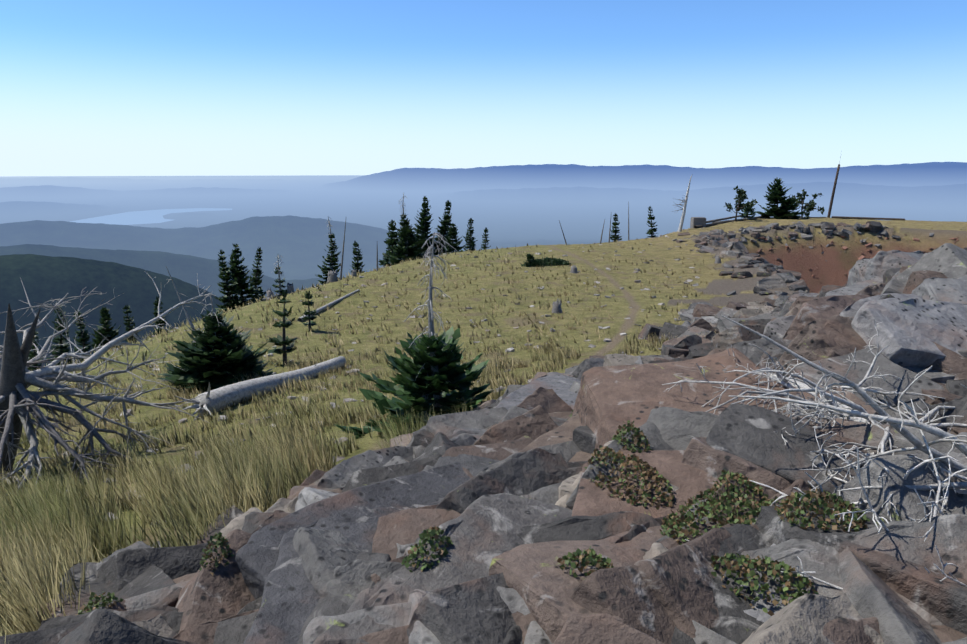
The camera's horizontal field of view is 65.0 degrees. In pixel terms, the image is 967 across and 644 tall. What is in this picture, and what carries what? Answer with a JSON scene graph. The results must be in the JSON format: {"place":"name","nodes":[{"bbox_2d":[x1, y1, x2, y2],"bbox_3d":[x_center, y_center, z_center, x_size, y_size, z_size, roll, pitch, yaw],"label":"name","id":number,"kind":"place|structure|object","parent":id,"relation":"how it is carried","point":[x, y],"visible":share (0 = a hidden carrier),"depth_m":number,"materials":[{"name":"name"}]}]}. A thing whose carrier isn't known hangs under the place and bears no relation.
{"place":"outdoors","nodes":[
{"label":"outdoors","id":0,"kind":"place"},
{"bbox_2d":[70,208,231,224],"bbox_3d":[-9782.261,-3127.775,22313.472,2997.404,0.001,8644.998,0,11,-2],"label":"lake water","id":1,"kind":"structure","parent":0,"point":[141,217],"depth_m":21453.88,"materials":[{"name":"blue liquid"}]},
{"bbox_2d":[0,162,966,545],"bbox_3d":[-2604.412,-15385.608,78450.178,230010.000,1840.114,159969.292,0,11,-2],"label":"ground","id":2,"kind":"structure","parent":0,"point":[50,248],"depth_m":5994.03,"materials":[{"name":"green plant"}]},
{"bbox_2d":[27,194,657,438],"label":"conifer trees","id":3,"kind":"object","parent":2,"relation":"on","point":[199,363],"depth_m":15.35,"materials":[{"name":"green plant"}]},
{"bbox_2d":[76,257,869,615],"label":"low shrubs","id":4,"kind":"object","parent":2,"relation":"on","point":[672,525],"visible":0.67,"depth_m":3.45,"materials":[{"name":"green plant"}]},
{"bbox_2d":[0,218,963,643],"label":"meadow grass","id":5,"kind":"structure","parent":2,"relation":"on","point":[52,534],"depth_m":8.09,"materials":[{"name":"green plant"}]},
{"bbox_2d":[0,202,966,590],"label":"dead wood","id":6,"kind":"object","parent":2,"relation":"on","point":[20,402],"visible":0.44,"depth_m":10.10,"materials":[{"name":"grey wood"}]},
{"bbox_2d":[0,243,966,643],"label":"outcrop rock","id":7,"kind":"object","parent":2,"relation":"on","point":[514,503],"visible":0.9,"depth_m":3.88,"materials":[{"name":"stone"}]},
{"bbox_2d":[4,221,966,643],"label":"rock fragments","id":8,"kind":"object","parent":2,"relation":"on","point":[780,277],"visible":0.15,"depth_m":29.03,"materials":[{"name":"stone"}]},
{"bbox_2d":[690,217,705,227],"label":"stone block","id":9,"kind":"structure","parent":2,"relation":"on","point":[694,221],"depth_m":59.59,"materials":[{"name":"grey stone"}]},
{"bbox_2d":[724,178,824,220],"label":"trees","id":10,"kind":"object","parent":2,"relation":"on","point":[776,193],"depth_m":65.48,"materials":[{"name":"green plant"}]},
{"bbox_2d":[674,156,904,231],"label":"dead tree trunks","id":11,"kind":"object","parent":2,"relation":"on","point":[716,222],"visible":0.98,"depth_m":64.71,"materials":[{"name":"grey wood"}]},
{"bbox_2d":[0,0,966,176],"label":"sky","id":12,"kind":"structure","parent":0,"point":[88,87],"materials":[{"name":"blue"}]}
]}

